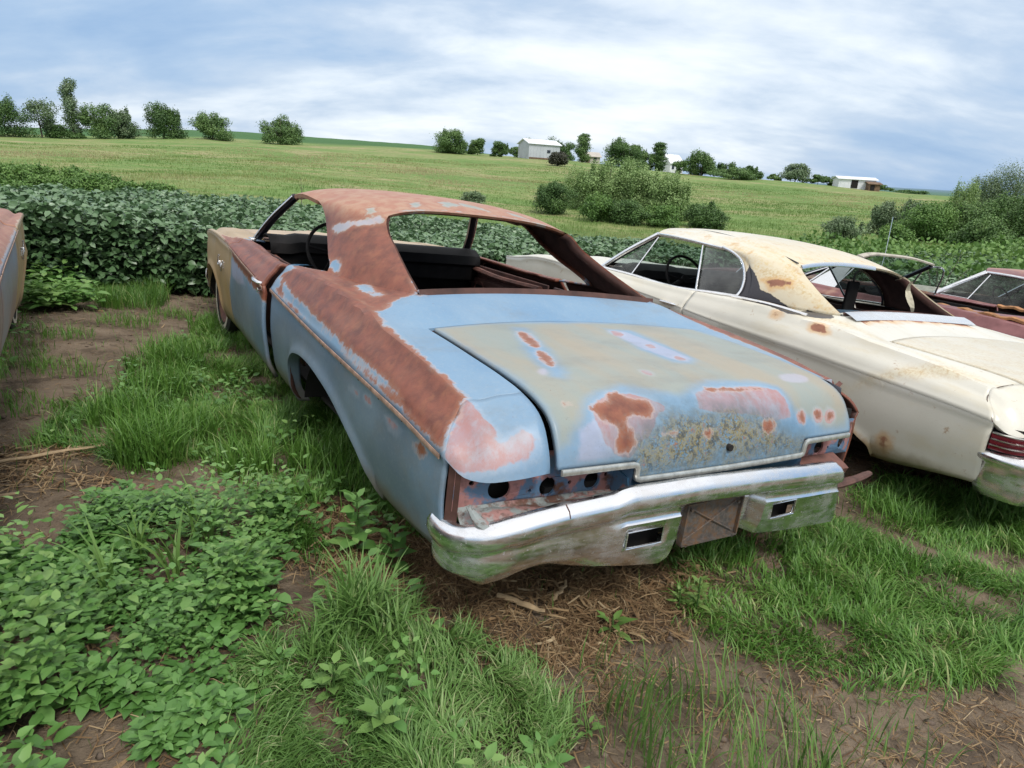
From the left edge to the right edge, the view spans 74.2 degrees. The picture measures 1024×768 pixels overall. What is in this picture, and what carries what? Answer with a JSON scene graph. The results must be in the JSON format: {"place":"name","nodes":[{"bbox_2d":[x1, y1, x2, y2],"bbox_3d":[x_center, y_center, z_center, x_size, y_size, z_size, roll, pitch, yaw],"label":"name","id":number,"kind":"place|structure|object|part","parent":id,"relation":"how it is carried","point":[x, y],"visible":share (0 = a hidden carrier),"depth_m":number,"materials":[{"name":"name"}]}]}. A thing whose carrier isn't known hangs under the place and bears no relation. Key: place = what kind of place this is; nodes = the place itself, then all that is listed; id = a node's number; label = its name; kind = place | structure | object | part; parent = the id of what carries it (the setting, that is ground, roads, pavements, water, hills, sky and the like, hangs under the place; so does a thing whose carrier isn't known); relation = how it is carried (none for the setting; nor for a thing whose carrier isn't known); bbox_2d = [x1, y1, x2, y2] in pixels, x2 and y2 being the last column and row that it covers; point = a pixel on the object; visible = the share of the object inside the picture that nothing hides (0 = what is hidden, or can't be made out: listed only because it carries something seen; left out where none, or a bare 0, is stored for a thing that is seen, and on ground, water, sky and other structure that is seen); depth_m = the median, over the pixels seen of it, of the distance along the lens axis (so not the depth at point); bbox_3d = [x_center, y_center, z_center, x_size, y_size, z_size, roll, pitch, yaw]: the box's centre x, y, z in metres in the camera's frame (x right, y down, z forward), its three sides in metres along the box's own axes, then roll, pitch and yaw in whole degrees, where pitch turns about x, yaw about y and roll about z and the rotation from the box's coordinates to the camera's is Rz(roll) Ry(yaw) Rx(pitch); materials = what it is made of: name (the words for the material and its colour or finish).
{"place":"outdoors","nodes":[
{"label":"outdoors","id":0,"kind":"place"},
{"bbox_2d":[0,126,1023,767],"bbox_3d":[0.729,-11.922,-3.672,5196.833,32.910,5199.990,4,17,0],"label":"ground","id":1,"kind":"structure","parent":0,"point":[116,342],"depth_m":2.66,"materials":[{"name":"soil"}]},
{"bbox_2d":[0,492,17,497],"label":"corn stalk","id":2,"kind":"object","parent":1,"relation":"on","point":[9,494],"visible":0.68,"depth_m":2.53,"materials":[{"name":"plant"}]},
{"bbox_2d":[0,208,26,354],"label":"rusty sedan","id":3,"kind":"object","parent":1,"relation":"on","point":[13,255],"visible":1,"depth_m":3.79,"materials":[{"name":"brown paint"}]},
{"bbox_3d":[-2.761,-0.486,3.559,0.238,0.642,1.222,-3,18,-32],"label":"door","id":4,"kind":"part","parent":3,"relation":"part of","materials":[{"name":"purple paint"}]},
{"bbox_2d":[0,163,32,189],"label":"bush","id":5,"kind":"object","parent":1,"relation":"on","point":[6,177],"visible":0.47,"depth_m":35.27,"materials":[{"name":"green plant"}]},
{"bbox_2d":[0,92,45,137],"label":"tree","id":6,"kind":"object","parent":1,"relation":"on","point":[8,110],"visible":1,"depth_m":145.97,"materials":[{"name":"green plant"}]},
{"bbox_2d":[1,161,49,183],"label":"bush","id":7,"kind":"object","parent":1,"relation":"on","point":[21,171],"visible":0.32,"depth_m":38.74,"materials":[{"name":"green plant"}]},
{"bbox_2d":[21,97,61,137],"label":"tree","id":8,"kind":"object","parent":1,"relation":"on","point":[34,107],"visible":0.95,"depth_m":148.78,"materials":[{"name":"green plant"}]},
{"bbox_2d":[40,120,55,137],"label":"tree","id":9,"kind":"object","parent":1,"relation":"on","point":[46,127],"visible":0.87,"depth_m":150.78,"materials":[{"name":"green plant"}]},
{"bbox_2d":[0,444,104,462],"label":"corn stalk","id":10,"kind":"object","parent":1,"relation":"on","point":[39,455],"visible":0.9,"depth_m":2.91,"materials":[{"name":"beige plant"}]},
{"bbox_2d":[20,164,85,188],"bbox_3d":[-25.856,-11.444,38.752,3.468,2.342,3.894,11,19,22],"label":"bush","id":11,"kind":"object","parent":1,"relation":"on","point":[52,176],"visible":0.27,"depth_m":38.16,"materials":[{"name":"green plant"}]},
{"bbox_2d":[44,124,86,138],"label":"bush","id":12,"kind":"object","parent":1,"relation":"on","point":[59,131],"visible":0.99,"depth_m":151.74,"materials":[{"name":"green plant"}]},
{"bbox_2d":[56,76,85,138],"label":"tree","id":13,"kind":"object","parent":1,"relation":"on","point":[67,86],"visible":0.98,"depth_m":151.58,"materials":[{"name":"green plant"}]},
{"bbox_2d":[55,171,122,192],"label":"bush","id":14,"kind":"object","parent":1,"relation":"on","point":[88,182],"visible":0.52,"depth_m":37.16,"materials":[{"name":"green plant"}]},
{"bbox_2d":[72,102,125,138],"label":"tree","id":15,"kind":"object","parent":1,"relation":"on","point":[101,127],"visible":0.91,"depth_m":153.47,"materials":[{"name":"green plant"}]},
{"bbox_2d":[100,180,149,191],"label":"bush","id":16,"kind":"object","parent":1,"relation":"on","point":[112,186],"visible":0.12,"depth_m":36.54,"materials":[{"name":"green plant"}]},
{"bbox_2d":[108,106,145,138],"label":"tree","id":17,"kind":"object","parent":1,"relation":"on","point":[129,131],"visible":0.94,"depth_m":156.56,"materials":[{"name":"green plant"}]},
{"bbox_2d":[44,470,269,601],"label":"grass","id":18,"kind":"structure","parent":1,"relation":"on","point":[176,569],"depth_m":2.15,"materials":[{"name":"green plant"}]},
{"bbox_2d":[141,181,176,195],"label":"bush","id":19,"kind":"object","parent":1,"relation":"on","point":[158,186],"visible":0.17,"depth_m":37.21,"materials":[{"name":"green plant"}]},
{"bbox_2d":[142,100,188,138],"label":"tree","id":20,"kind":"object","parent":1,"relation":"on","point":[161,118],"visible":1,"depth_m":160.97,"materials":[{"name":"green plant"}]},
{"bbox_2d":[185,111,236,140],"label":"tree","id":21,"kind":"object","parent":1,"relation":"on","point":[206,124],"visible":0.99,"depth_m":164.66,"materials":[{"name":"green plant"}]},
{"bbox_2d":[258,114,304,144],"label":"tree","id":22,"kind":"object","parent":1,"relation":"on","point":[281,131],"visible":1,"depth_m":170.15,"materials":[{"name":"green plant"}]},
{"bbox_2d":[0,257,589,767],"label":"broadleaf weeds","id":23,"kind":"object","parent":1,"relation":"on","point":[56,589],"visible":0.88,"depth_m":1.88,"materials":[{"name":"green plant"}]},
{"bbox_2d":[312,650,355,703],"bbox_3d":[-0.473,0.775,1.777,0.122,0.120,0.136,-12,23,-41],"label":"leafy weed","id":24,"kind":"object","parent":1,"relation":"on","point":[320,679],"visible":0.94,"depth_m":1.77,"materials":[{"name":"green plant"}]},
{"bbox_2d":[325,488,379,551],"bbox_3d":[-0.558,0.507,2.449,0.180,0.272,0.186,14,20,31],"label":"climbing weed","id":25,"kind":"object","parent":1,"relation":"on","point":[358,532],"visible":0.91,"depth_m":2.46,"materials":[{"name":"green plant"}]},
{"bbox_2d":[351,697,399,757],"bbox_3d":[-0.335,0.826,1.625,0.129,0.132,0.141,11,19,23],"label":"leafy weed","id":26,"kind":"object","parent":1,"relation":"on","point":[370,707],"visible":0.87,"depth_m":1.62,"materials":[{"name":"green plant"}]},
{"bbox_2d":[373,523,415,572],"bbox_3d":[-0.413,0.587,2.395,0.157,0.188,0.159,4,17,0],"label":"climbing weed","id":27,"kind":"object","parent":1,"relation":"on","point":[398,541],"visible":0.94,"depth_m":2.40,"materials":[{"name":"green plant"}]},
{"bbox_2d":[212,534,599,767],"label":"grass","id":28,"kind":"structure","parent":1,"relation":"on","point":[363,611],"depth_m":1.78,"materials":[{"name":"green plant"}]},
{"bbox_2d":[431,128,468,153],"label":"tree","id":29,"kind":"object","parent":1,"relation":"on","point":[446,143],"visible":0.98,"depth_m":177.84,"materials":[{"name":"green plant"}]},
{"bbox_2d":[459,190,486,203],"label":"shrub","id":30,"kind":"object","parent":1,"relation":"on","point":[476,197],"visible":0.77,"depth_m":59.35,"materials":[{"name":"green plant"}]},
{"bbox_2d":[467,137,484,154],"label":"tree","id":31,"kind":"object","parent":1,"relation":"on","point":[478,146],"visible":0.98,"depth_m":183.65,"materials":[{"name":"green plant"}]},
{"bbox_2d":[0,141,958,255],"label":"meadow grass","id":32,"kind":"structure","parent":1,"relation":"on","point":[209,174],"depth_m":81.82,"materials":[{"name":"green plant"}]},
{"bbox_2d":[489,140,509,156],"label":"tree","id":33,"kind":"object","parent":1,"relation":"on","point":[500,149],"visible":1,"depth_m":181.17,"materials":[{"name":"green plant"}]},
{"bbox_2d":[0,295,1022,767],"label":"soil clods","id":34,"kind":"object","parent":1,"relation":"on","point":[604,755],"visible":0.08,"depth_m":2.07,"materials":[{"name":"brown soil"}]},
{"bbox_2d":[0,183,1022,295],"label":"soybean field","id":35,"kind":"structure","parent":1,"relation":"on","point":[117,236],"depth_m":7.20,"materials":[{"name":"green plant"}]},
{"bbox_2d":[0,296,1023,767],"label":"straw","id":36,"kind":"object","parent":1,"relation":"on","point":[580,612],"visible":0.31,"depth_m":2.26,"materials":[{"name":"brown plant"}]},
{"bbox_2d":[497,592,544,612],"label":"corn stalk","id":37,"kind":"object","parent":36,"relation":"on","point":[527,605],"visible":0.97,"depth_m":2.23,"materials":[{"name":"beige plant"}]},
{"bbox_2d":[551,580,566,601],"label":"corn stalk","id":38,"kind":"object","parent":36,"relation":"on","point":[559,592],"visible":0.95,"depth_m":2.33,"materials":[{"name":"plant"}]},
{"bbox_2d":[509,146,517,157],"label":"tree","id":39,"kind":"object","parent":1,"relation":"on","point":[513,151],"visible":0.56,"depth_m":188.09,"materials":[{"name":"green plant"}]},
{"bbox_2d":[205,188,871,584],"bbox_3d":[-0.652,-0.577,4.449,2.103,1.295,5.528,-3,18,-32],"label":"blue coupe","id":40,"kind":"object","parent":1,"relation":"on","point":[513,418],"visible":1,"depth_m":2.43,"materials":[{"name":"paint"}]},
{"bbox_3d":[-1.538,-0.507,4.197,0.329,0.642,1.211,-3,18,-32],"label":"door","id":41,"kind":"part","parent":40,"relation":"part of","materials":[{"name":"blue paint"}]},
{"bbox_3d":[-0.025,-0.576,5.147,0.299,0.642,1.211,-3,18,-32],"label":"door","id":42,"kind":"part","parent":40,"relation":"part of","materials":[{"name":"red paint"}]},
{"bbox_2d":[517,138,561,159],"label":"metal barn","id":43,"kind":"structure","parent":1,"relation":"on","point":[535,149],"depth_m":173.70,"materials":[{"name":"grey metal"}]},
{"bbox_2d":[546,136,562,149],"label":"tree","id":44,"kind":"object","parent":1,"relation":"on","point":[558,141],"visible":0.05,"depth_m":217.31,"materials":[{"name":"green plant"}]},
{"bbox_2d":[529,177,581,213],"bbox_3d":[3.817,-16.458,59.803,4.618,3.417,4.574,4,17,0],"label":"shrub","id":45,"kind":"object","parent":1,"relation":"on","point":[549,199],"visible":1,"depth_m":59.00,"materials":[{"name":"green plant"}]},
{"bbox_2d":[546,151,569,165],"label":"bush","id":46,"kind":"object","parent":1,"relation":"on","point":[558,158],"visible":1,"depth_m":150.26,"materials":[{"name":"brown plant"}]},
{"bbox_2d":[559,142,575,160],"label":"tree","id":47,"kind":"object","parent":1,"relation":"on","point":[568,147],"visible":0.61,"depth_m":217.17,"materials":[{"name":"green plant"}]},
{"bbox_2d":[573,133,591,162],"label":"tree","id":48,"kind":"object","parent":1,"relation":"on","point":[582,148],"visible":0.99,"depth_m":179.95,"materials":[{"name":"green plant"}]},
{"bbox_2d":[562,160,606,209],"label":"willow","id":49,"kind":"object","parent":1,"relation":"on","point":[577,203],"visible":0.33,"depth_m":67.97,"materials":[{"name":"green plant"}]},
{"bbox_2d":[575,715,605,736],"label":"leafy weed","id":50,"kind":"object","parent":1,"relation":"on","point":[595,726],"visible":0.85,"depth_m":1.77,"materials":[{"name":"green plant"}]},
{"bbox_2d":[580,152,601,163],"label":"farm house","id":51,"kind":"structure","parent":1,"relation":"on","point":[597,156],"depth_m":191.47,"materials":[{"name":"beige"}]},
{"bbox_2d":[577,191,613,221],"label":"shrub","id":52,"kind":"object","parent":1,"relation":"on","point":[596,206],"visible":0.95,"depth_m":55.08,"materials":[{"name":"green plant"}]},
{"bbox_2d":[570,155,635,205],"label":"willow","id":53,"kind":"object","parent":1,"relation":"on","point":[599,182],"visible":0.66,"depth_m":65.62,"materials":[{"name":"green plant"}]},
{"bbox_2d":[597,609,636,643],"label":"leafy weed","id":54,"kind":"object","parent":1,"relation":"on","point":[621,619],"visible":0.91,"depth_m":2.18,"materials":[{"name":"green plant"}]},
{"bbox_2d":[602,137,647,167],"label":"tree","id":55,"kind":"object","parent":1,"relation":"on","point":[622,150],"visible":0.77,"depth_m":171.58,"materials":[{"name":"green plant"}]},
{"bbox_2d":[607,198,651,224],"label":"shrub","id":56,"kind":"object","parent":1,"relation":"on","point":[627,211],"visible":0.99,"depth_m":54.48,"materials":[{"name":"green plant"}]},
{"bbox_2d":[618,156,653,198],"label":"willow","id":57,"kind":"object","parent":1,"relation":"on","point":[627,165],"visible":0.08,"depth_m":68.98,"materials":[{"name":"green plant"}]},
{"bbox_2d":[614,164,661,208],"bbox_3d":[12.125,-18.263,64.096,5.377,5.061,5.498,15,21,33],"label":"willow","id":58,"kind":"object","parent":1,"relation":"on","point":[637,183],"visible":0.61,"depth_m":62.94,"materials":[{"name":"green plant"}]},
{"bbox_2d":[638,150,655,170],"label":"tree","id":59,"kind":"object","parent":1,"relation":"on","point":[648,157],"visible":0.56,"depth_m":181.23,"materials":[{"name":"green plant"}]},
{"bbox_2d":[650,142,668,170],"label":"tree","id":60,"kind":"object","parent":1,"relation":"on","point":[659,153],"visible":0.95,"depth_m":181.25,"materials":[{"name":"green plant"}]},
{"bbox_2d":[639,203,682,227],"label":"shrub","id":61,"kind":"object","parent":1,"relation":"on","point":[666,215],"visible":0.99,"depth_m":54.35,"materials":[{"name":"green plant"}]},
{"bbox_2d":[636,170,698,220],"bbox_3d":[14.183,-17.164,61.860,4.948,4.689,6.388,-7,20,-30],"label":"willow","id":62,"kind":"object","parent":1,"relation":"on","point":[665,188],"visible":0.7,"depth_m":61.01,"materials":[{"name":"green plant"}]},
{"bbox_2d":[662,154,682,173],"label":"farm house","id":63,"kind":"structure","parent":1,"relation":"on","point":[670,167],"depth_m":194.75,"materials":[{"name":"white paint"}]},
{"bbox_2d":[667,585,687,610],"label":"bright plant","id":64,"kind":"object","parent":1,"relation":"on","point":[679,597],"visible":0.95,"depth_m":2.36,"materials":[{"name":"green plant"}]},
{"bbox_2d":[672,160,687,173],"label":"tree","id":65,"kind":"object","parent":1,"relation":"on","point":[679,165],"visible":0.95,"depth_m":169.90,"materials":[{"name":"green plant"}]},
{"bbox_2d":[681,575,710,612],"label":"bright plant","id":66,"kind":"object","parent":1,"relation":"on","point":[700,579],"visible":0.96,"depth_m":2.35,"materials":[{"name":"green plant"}]},
{"bbox_2d":[683,147,718,176],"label":"tree","id":67,"kind":"object","parent":1,"relation":"on","point":[706,161],"visible":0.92,"depth_m":172.09,"materials":[{"name":"green plant"}]},
{"bbox_2d":[682,201,731,228],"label":"shrub","id":68,"kind":"object","parent":1,"relation":"on","point":[710,215],"visible":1,"depth_m":55.44,"materials":[{"name":"green plant"}]},
{"bbox_2d":[717,162,736,170],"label":"tree","id":69,"kind":"object","parent":1,"relation":"on","point":[720,165],"visible":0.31,"depth_m":172.39,"materials":[{"name":"green plant"}]},
{"bbox_2d":[706,167,761,179],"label":"shrub","id":70,"kind":"object","parent":1,"relation":"on","point":[736,173],"visible":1,"depth_m":160.48,"materials":[{"name":"green plant"}]},
{"bbox_2d":[742,165,763,178],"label":"tree","id":71,"kind":"object","parent":1,"relation":"on","point":[750,168],"visible":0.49,"depth_m":170.40,"materials":[{"name":"green plant"}]},
{"bbox_2d":[546,607,972,767],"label":"grass","id":72,"kind":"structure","parent":1,"relation":"on","point":[825,762],"depth_m":1.76,"materials":[{"name":"green plant"}]},
{"bbox_2d":[506,228,1023,506],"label":"white coupe","id":73,"kind":"object","parent":1,"relation":"on","point":[929,384],"visible":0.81,"depth_m":4.03,"materials":[{"name":"beige paint"}]},
{"bbox_3d":[0.999,-0.540,5.480,0.266,0.642,1.218,-1,17,-29],"label":"door","id":74,"kind":"part","parent":73,"relation":"part of","materials":[{"name":"white paint"}]},
{"bbox_3d":[2.578,-0.580,6.356,0.266,0.642,1.218,-1,17,-29],"label":"door","id":75,"kind":"part","parent":73,"relation":"part of","materials":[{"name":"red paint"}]},
{"bbox_2d":[766,174,781,180],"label":"bush","id":76,"kind":"object","parent":1,"relation":"on","point":[774,177],"visible":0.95,"depth_m":173.64,"materials":[{"name":"green plant"}]},
{"bbox_2d":[777,163,811,182],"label":"tree","id":77,"kind":"object","parent":1,"relation":"on","point":[795,171],"visible":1,"depth_m":170.89,"materials":[{"name":"green plant"}]},
{"bbox_2d":[804,174,832,184],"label":"bush","id":78,"kind":"object","parent":1,"relation":"on","point":[816,178],"visible":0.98,"depth_m":168.79,"materials":[{"name":"green plant"}]},
{"bbox_2d":[826,176,833,185],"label":"bush","id":79,"kind":"object","parent":1,"relation":"on","point":[830,180],"visible":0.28,"depth_m":168.67,"materials":[{"name":"green plant"}]},
{"bbox_2d":[818,215,871,238],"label":"shrub","id":80,"kind":"object","parent":1,"relation":"on","point":[844,225],"visible":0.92,"depth_m":50.60,"materials":[{"name":"green plant"}]},
{"bbox_2d":[831,176,878,189],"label":"machine shed","id":81,"kind":"structure","parent":1,"relation":"on","point":[850,182],"depth_m":161.88,"materials":[{"name":"white metal"}]},
{"bbox_2d":[850,180,858,187],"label":"doorway","id":82,"kind":"structure","parent":81,"relation":"in","point":[854,183],"depth_m":161.69,"materials":[{"name":"black"}]},
{"bbox_2d":[697,252,1023,338],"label":"maroon convertible","id":83,"kind":"object","parent":1,"relation":"on","point":[1008,320],"visible":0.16,"depth_m":7.20,"materials":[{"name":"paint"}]},
{"bbox_3d":[3.378,-0.706,7.190,0.266,0.642,1.218,-1,17,-27],"label":"door","id":84,"kind":"part","parent":83,"relation":"part of","materials":[{"name":"red paint"}]},
{"bbox_3d":[4.990,-0.726,8.006,0.266,0.642,1.218,-1,17,-27],"label":"door","id":85,"kind":"part","parent":83,"relation":"part of","materials":[{"name":"red paint"}]},
{"bbox_2d":[865,182,882,190],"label":"lean to","id":86,"kind":"object","parent":1,"relation":"on","point":[872,186],"visible":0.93,"depth_m":159.02,"materials":[{"name":"brown wood"}]},
{"bbox_2d":[732,230,1023,278],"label":"undergrowth","id":87,"kind":"object","parent":1,"relation":"on","point":[937,250],"visible":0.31,"depth_m":29.98,"materials":[{"name":"green plant"}]},
{"bbox_2d":[864,200,899,234],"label":"shrub","id":88,"kind":"object","parent":1,"relation":"on","point":[884,213],"visible":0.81,"depth_m":56.06,"materials":[{"name":"green plant"}]},
{"bbox_2d":[880,185,893,190],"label":"bush","id":89,"kind":"object","parent":1,"relation":"on","point":[882,187],"visible":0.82,"depth_m":165.83,"materials":[{"name":"green plant"}]},
{"bbox_2d":[875,222,915,248],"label":"shrub","id":90,"kind":"object","parent":1,"relation":"on","point":[902,231],"visible":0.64,"depth_m":43.99,"materials":[{"name":"green plant"}]},
{"bbox_2d":[893,189,929,194],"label":"bush","id":91,"kind":"object","parent":1,"relation":"on","point":[909,191],"visible":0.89,"depth_m":216.29,"materials":[{"name":"green plant"}]},
{"bbox_2d":[895,196,930,235],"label":"shrub","id":92,"kind":"object","parent":1,"relation":"on","point":[908,202],"visible":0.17,"depth_m":53.52,"materials":[{"name":"green plant"}]},
{"bbox_2d":[891,199,965,242],"bbox_3d":[31.183,-11.938,49.908,5.697,3.410,5.976,4,17,0],"label":"shrub","id":93,"kind":"object","parent":1,"relation":"on","point":[934,220],"visible":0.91,"depth_m":48.82,"materials":[{"name":"green plant"}]},
{"bbox_2d":[921,252,962,286],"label":"bare weed stem","id":94,"kind":"object","parent":1,"relation":"on","point":[937,275],"visible":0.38,"depth_m":13.03,"materials":[{"name":"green plant"}]},
{"bbox_2d":[881,218,1023,309],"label":"maroon hardtop","id":95,"kind":"object","parent":1,"relation":"on","point":[997,286],"visible":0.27,"depth_m":8.52,"materials":[{"name":"paint"}]},
{"bbox_2d":[933,293,997,309],"bbox_3d":[5.832,-0.721,8.530,0.266,0.642,1.218,-1,17,-29],"label":"door","id":96,"kind":"structure","parent":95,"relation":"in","point":[953,297],"depth_m":8.64,"materials":[{"name":"red paint"}]},
{"bbox_2d":[948,176,981,210],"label":"tree","id":97,"kind":"object","parent":1,"relation":"on","point":[969,194],"visible":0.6,"depth_m":72.54,"materials":[{"name":"green plant"}]},
{"bbox_2d":[944,197,1012,233],"bbox_3d":[34.372,-12.024,50.253,6.127,3.495,5.746,4,17,0],"label":"shrub","id":98,"kind":"object","parent":1,"relation":"on","point":[964,207],"visible":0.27,"depth_m":49.29,"materials":[{"name":"green plant"}]},
{"bbox_2d":[942,209,1022,250],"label":"shrub","id":99,"kind":"object","parent":1,"relation":"on","point":[977,230],"visible":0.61,"depth_m":38.43,"materials":[{"name":"green plant"}]},
{"bbox_2d":[967,169,1013,204],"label":"tree","id":100,"kind":"object","parent":1,"relation":"on","point":[984,189],"visible":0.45,"depth_m":74.78,"materials":[{"name":"green plant"}]},
{"bbox_2d":[961,187,1023,236],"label":"shrub","id":101,"kind":"object","parent":1,"relation":"on","point":[1001,206],"visible":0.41,"depth_m":46.70,"materials":[{"name":"green plant"}]},
{"bbox_2d":[978,159,1023,205],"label":"tree","id":102,"kind":"object","parent":1,"relation":"on","point":[1016,186],"visible":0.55,"depth_m":73.98,"materials":[{"name":"green plant"}]},
{"bbox_2d":[1000,193,1023,246],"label":"shrub","id":103,"kind":"object","parent":1,"relation":"on","point":[1021,209],"visible":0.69,"depth_m":45.02,"materials":[{"name":"green plant"}]},
{"bbox_2d":[0,272,1023,767],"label":"grass","id":104,"kind":"structure","parent":0,"point":[146,426],"depth_m":2.95,"materials":[{"name":"green plant"}]},
{"bbox_2d":[0,0,1023,193],"label":"sky","id":105,"kind":"structure","parent":0,"point":[916,94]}
]}

